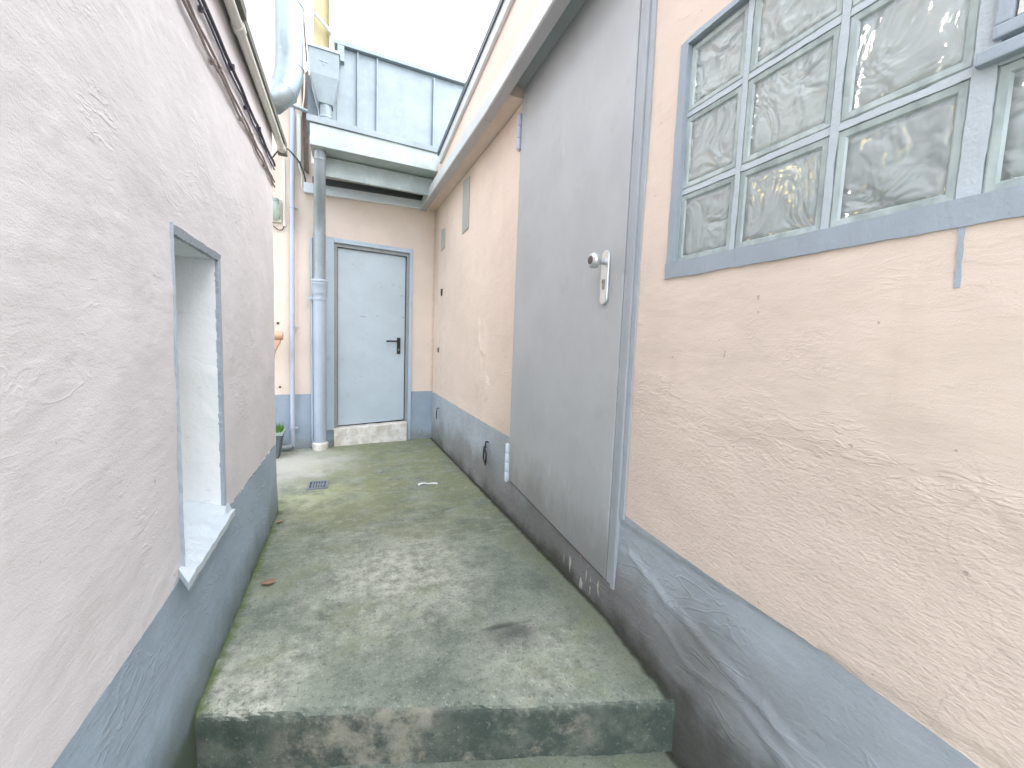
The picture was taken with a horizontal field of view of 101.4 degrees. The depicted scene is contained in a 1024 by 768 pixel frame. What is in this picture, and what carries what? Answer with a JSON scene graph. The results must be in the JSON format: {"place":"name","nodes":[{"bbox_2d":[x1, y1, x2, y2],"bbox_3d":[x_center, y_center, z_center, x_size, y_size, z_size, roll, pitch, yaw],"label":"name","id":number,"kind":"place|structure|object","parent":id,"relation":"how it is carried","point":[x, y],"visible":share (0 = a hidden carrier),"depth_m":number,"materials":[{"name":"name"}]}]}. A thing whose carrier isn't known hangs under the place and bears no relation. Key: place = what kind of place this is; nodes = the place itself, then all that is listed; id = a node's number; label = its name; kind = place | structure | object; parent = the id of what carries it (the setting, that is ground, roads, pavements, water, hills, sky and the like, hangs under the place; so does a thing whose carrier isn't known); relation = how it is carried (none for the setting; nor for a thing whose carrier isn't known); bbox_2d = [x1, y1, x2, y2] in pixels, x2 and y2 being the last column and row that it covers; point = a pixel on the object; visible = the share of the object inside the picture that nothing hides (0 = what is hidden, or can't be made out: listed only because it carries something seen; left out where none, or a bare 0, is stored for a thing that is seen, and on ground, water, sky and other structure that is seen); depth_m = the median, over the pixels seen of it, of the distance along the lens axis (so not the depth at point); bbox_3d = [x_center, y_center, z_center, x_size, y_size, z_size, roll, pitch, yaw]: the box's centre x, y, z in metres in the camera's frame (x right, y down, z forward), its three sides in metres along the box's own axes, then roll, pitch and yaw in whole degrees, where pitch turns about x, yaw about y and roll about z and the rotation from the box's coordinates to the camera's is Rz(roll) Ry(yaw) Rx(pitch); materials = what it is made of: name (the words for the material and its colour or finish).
{"place":"outdoors","nodes":[
{"label":"outdoors","id":0,"kind":"place"},
{"bbox_2d":[276,449,299,495],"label":"courtyard floor","id":1,"kind":"structure","parent":0,"point":[285,460],"depth_m":3.62,"materials":[{"name":"concrete"}]},
{"bbox_2d":[276,423,286,458],"bbox_3d":[-2.315,0.508,3.782,0.479,0.321,0.240,0,6,-21],"label":"planter","id":2,"kind":"object","parent":1,"relation":"on","point":[280,430],"visible":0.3,"depth_m":3.78,"materials":[{"name":"plastic"}]},
{"bbox_2d":[336,0,498,79],"label":"sky","id":3,"kind":"structure","parent":0,"point":[444,36],"materials":[{"name":"white"}]},
{"bbox_2d":[195,438,674,767],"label":"landing","id":4,"kind":"object","parent":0,"point":[394,613],"visible":0.83,"depth_m":1.54,"materials":[{"name":"concrete"}]},
{"bbox_2d":[261,579,275,583],"bbox_3d":[-1.083,0.882,1.866,0.047,0.008,0.045,4,5,15],"label":"dry leaf","id":5,"kind":"object","parent":4,"relation":"on","point":[269,581],"visible":1,"depth_m":1.87,"materials":[{"name":"brown plant"}]},
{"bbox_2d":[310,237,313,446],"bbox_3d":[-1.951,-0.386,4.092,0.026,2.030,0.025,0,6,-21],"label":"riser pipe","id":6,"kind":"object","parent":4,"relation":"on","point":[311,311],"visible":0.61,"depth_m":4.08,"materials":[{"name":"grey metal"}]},
{"bbox_2d":[306,480,327,489],"bbox_3d":[-1.454,0.756,3.139,0.137,0.010,0.180,0,6,-21],"label":"drain grate","id":7,"kind":"object","parent":4,"relation":"on","point":[319,484],"visible":1,"depth_m":3.13,"materials":[{"name":"metal"}]},
{"bbox_2d":[334,420,406,446],"bbox_3d":[-1.522,0.533,4.542,0.778,0.230,0.154,-1,6,-31],"label":"threshold","id":8,"kind":"object","parent":4,"relation":"on","point":[392,431],"visible":0.81,"depth_m":4.47,"materials":[{"name":"concrete"}]},
{"bbox_2d":[418,482,437,485],"bbox_3d":[-0.652,0.772,3.250,0.152,0.013,0.036,1,6,-17],"label":"paper scrap","id":9,"kind":"object","parent":4,"relation":"on","point":[427,483],"visible":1,"depth_m":3.25,"materials":[{"name":"white paper"}]},
{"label":"lower path","id":10,"kind":"structure","parent":0,"visible":0},
{"bbox_2d":[331,751,684,767],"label":"step","id":11,"kind":"object","parent":10,"relation":"on","point":[668,759],"visible":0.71,"depth_m":1.30,"materials":[{"name":"concrete"}]},
{"label":"ground","id":12,"kind":"structure","parent":0,"visible":0},
{"bbox_2d":[0,0,278,767],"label":"rendered wall","id":13,"kind":"structure","parent":12,"relation":"on","point":[125,140],"depth_m":0.82,"materials":[{"name":"beige paint"}]},
{"bbox_2d":[170,222,234,590],"bbox_3d":[-1.155,0.066,1.211,0.493,1.000,0.520,0,6,-21],"label":"window slot","id":14,"kind":"object","parent":13,"relation":"attached to","point":[206,513],"depth_m":1.45,"materials":[{"name":"white paint"}]},
{"bbox_2d":[182,0,274,186],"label":"cable","id":15,"kind":"object","parent":13,"relation":"attached to","point":[212,61],"visible":1,"depth_m":1.43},
{"bbox_2d":[186,0,274,182],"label":"cable","id":16,"kind":"object","parent":13,"relation":"attached to","point":[220,68],"visible":0.83,"depth_m":1.44,"materials":[{"name":"black rubber"}]},
{"bbox_2d":[197,0,274,169],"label":"cable","id":17,"kind":"object","parent":13,"relation":"attached to","point":[201,8],"visible":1,"depth_m":1.53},
{"bbox_2d":[201,0,275,166],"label":"cable","id":18,"kind":"object","parent":13,"relation":"attached to","point":[231,66],"visible":0.94,"depth_m":1.57,"materials":[{"name":"black rubber"}]},
{"bbox_2d":[223,0,287,156],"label":"service pipe","id":19,"kind":"object","parent":13,"relation":"attached to","point":[236,10],"visible":1,"depth_m":1.81,"materials":[{"name":"metal"}]},
{"bbox_2d":[271,0,304,114],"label":"ventilation duct","id":20,"kind":"object","parent":13,"relation":"attached to","point":[287,78],"visible":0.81,"depth_m":2.98,"materials":[{"name":"metal"}]},
{"bbox_2d":[313,0,335,162],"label":"tall house","id":21,"kind":"structure","parent":12,"relation":"on","point":[324,23],"depth_m":4.79,"materials":[{"name":"yellow paint"}]},
{"bbox_2d":[270,0,435,449],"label":"rendered wall","id":22,"kind":"structure","parent":12,"relation":"on","point":[390,225],"depth_m":4.12,"materials":[{"name":"beige paint"}]},
{"bbox_2d":[273,197,281,222],"bbox_3d":[-2.171,-1.591,3.829,0.105,0.210,0.092,0,6,-21],"label":"bulkhead light","id":23,"kind":"object","parent":22,"relation":"attached to","point":[276,210],"visible":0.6,"depth_m":3.81,"materials":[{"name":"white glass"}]},
{"bbox_2d":[275,331,282,352],"bbox_3d":[-2.651,-0.304,3.484,1.325,0.323,0.080,-1,6,-30],"label":"wall planter","id":24,"kind":"object","parent":22,"relation":"attached to","point":[278,336],"visible":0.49,"depth_m":3.76,"materials":[{"name":"pink paint"}]},
{"bbox_2d":[282,159,285,226],"bbox_3d":[-2.105,-1.763,3.872,0.023,0.600,0.021,0,6,-21],"label":"trunking","id":25,"kind":"object","parent":22,"relation":"attached to","point":[284,192],"visible":1,"depth_m":3.87,"materials":[{"name":"white plastic"}]},
{"bbox_2d":[272,148,305,181],"bbox_3d":[-2.036,-1.991,3.833,0.283,0.307,0.053,-1,6,-29],"label":"wire","id":26,"kind":"object","parent":22,"relation":"attached to","point":[297,160],"visible":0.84,"depth_m":3.86,"materials":[{"name":"black plastic"}]},
{"bbox_2d":[281,107,298,450],"bbox_3d":[-2.092,-0.958,3.931,0.172,3.214,0.049,-1,6,-31],"label":"conduit","id":27,"kind":"object","parent":22,"relation":"attached to","point":[292,326],"visible":0.91,"depth_m":3.93,"materials":[{"name":"grey metal"}]},
{"bbox_2d":[296,113,300,162],"bbox_3d":[-1.968,-2.271,3.871,0.034,0.420,0.045,0,6,-21],"label":"cable duct","id":28,"kind":"object","parent":22,"relation":"attached to","point":[298,124],"visible":0.98,"depth_m":3.85,"materials":[{"name":"beige plastic"}]},
{"bbox_2d":[298,161,303,190],"bbox_3d":[-1.960,-1.940,3.907,0.025,0.266,0.062,6,6,35],"label":"wire","id":29,"kind":"object","parent":28,"relation":"hanging from","point":[301,176],"visible":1,"depth_m":3.90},
{"bbox_2d":[291,104,307,112],"bbox_3d":[-1.979,-2.521,3.802,0.248,0.064,0.034,-1,6,-31],"label":"cross pipe","id":30,"kind":"object","parent":22,"relation":"attached to","point":[297,107],"visible":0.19,"depth_m":3.82,"materials":[{"name":"grey metal"}]},
{"bbox_2d":[301,54,304,115],"bbox_3d":[-1.915,-2.753,3.840,0.045,0.572,0.020,3,5,5],"label":"wire","id":31,"kind":"object","parent":22,"relation":"attached to","point":[304,85],"visible":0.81,"depth_m":3.84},
{"bbox_2d":[301,71,307,172],"bbox_3d":[-1.924,-2.437,3.897,0.066,0.910,0.028,-1,6,-31],"label":"bare masonry strip","id":32,"kind":"object","parent":22,"relation":"attached to","point":[305,137],"visible":0.82,"depth_m":3.89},
{"bbox_2d":[303,7,307,61],"bbox_3d":[-1.893,-3.446,3.785,0.077,0.981,0.016,0,6,-21],"label":"wire","id":33,"kind":"object","parent":22,"relation":"attached to","point":[305,37],"visible":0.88,"depth_m":3.82,"materials":[{"name":"white plastic"}]},
{"bbox_2d":[308,149,328,450],"bbox_3d":[-1.798,-0.684,3.872,0.184,2.735,0.528,0,6,-21],"label":"downpipe","id":34,"kind":"object","parent":22,"relation":"attached to","point":[319,282],"visible":0.96,"depth_m":4.00,"materials":[{"name":"metal"}]},
{"bbox_2d":[304,182,428,209],"bbox_3d":[-1.426,-1.889,4.235,1.220,0.170,0.053,-1,6,-31],"label":"cable channel","id":35,"kind":"object","parent":22,"relation":"attached to","point":[344,193],"visible":0.76,"depth_m":4.19,"materials":[{"name":"grey metal"}]},
{"bbox_2d":[326,236,412,439],"bbox_3d":[-1.517,-0.393,4.458,0.880,2.150,0.160,-1,6,-31],"label":"metal door","id":36,"kind":"structure","parent":22,"relation":"attached to","point":[369,328],"depth_m":4.42,"materials":[{"name":"grey paint"}]},
{"bbox_2d":[338,248,405,425],"bbox_3d":[-1.489,-0.473,4.473,0.694,1.808,0.039,-1,6,-31],"label":"door leaf","id":37,"kind":"structure","parent":36,"relation":"in","point":[371,286],"depth_m":4.44,"materials":[{"name":"grey paint"}]},
{"bbox_2d":[306,113,438,200],"bbox_3d":[-1.286,-2.050,3.984,1.254,0.421,0.606,-1,6,-31],"label":"box gutter","id":38,"kind":"object","parent":22,"relation":"attached to","point":[403,167],"visible":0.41,"depth_m":3.79,"materials":[{"name":"metal"}]},
{"bbox_2d":[307,41,340,119],"bbox_3d":[-1.591,-2.496,3.561,0.280,0.594,0.180,-1,6,-31],"label":"rainwater hopper","id":39,"kind":"object","parent":38,"relation":"on","point":[324,66],"visible":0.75,"depth_m":3.50,"materials":[{"name":"metal"}]},
{"bbox_2d":[307,38,465,146],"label":"zinc cladding","id":40,"kind":"structure","parent":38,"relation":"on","point":[386,94],"depth_m":3.95,"materials":[{"name":"grey metal"}]},
{"bbox_2d":[428,0,1023,767],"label":"rendered wall","id":41,"kind":"structure","parent":12,"relation":"on","point":[820,554],"depth_m":1.02,"materials":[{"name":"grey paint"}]},
{"bbox_2d":[441,228,445,250],"bbox_3d":[-0.704,-1.484,4.293,0.010,0.217,0.150,0,6,-23],"label":"cover panel","id":42,"kind":"object","parent":41,"relation":"attached to","point":[443,233],"visible":1,"depth_m":4.30,"materials":[{"name":"grey metal"}]},
{"bbox_2d":[462,176,469,233],"bbox_3d":[-0.390,-1.518,3.555,0.010,0.442,0.180,0,6,-23],"label":"cover panel","id":43,"kind":"object","parent":41,"relation":"attached to","point":[466,204],"visible":1,"depth_m":3.53,"materials":[{"name":"grey metal"}]},
{"bbox_2d":[483,441,488,464],"bbox_3d":[-0.186,0.504,3.044,0.036,0.177,0.144,1,5,-12],"label":"wall hook","id":44,"kind":"object","parent":41,"relation":"attached to","point":[485,453],"depth_m":3.04,"materials":[{"name":"black metal"}]},
{"bbox_2d":[420,0,570,210],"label":"fascia trim","id":45,"kind":"structure","parent":41,"relation":"attached to","point":[546,15],"depth_m":2.35,"materials":[{"name":"white paint"}]},
{"bbox_2d":[504,0,657,589],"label":"door frame","id":46,"kind":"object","parent":41,"relation":"attached to","point":[585,82],"depth_m":1.88,"materials":[{"name":"grey paint"}]},
{"bbox_2d":[509,0,641,578],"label":"door leaf","id":47,"kind":"structure","parent":46,"relation":"in","point":[578,114],"depth_m":1.94,"materials":[{"name":"grey paint"}]},
{"bbox_2d":[664,0,1023,287],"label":"glass block window","id":48,"kind":"structure","parent":41,"relation":"attached to","point":[804,127],"depth_m":0.94,"materials":[{"name":"clear glass"}]}
]}

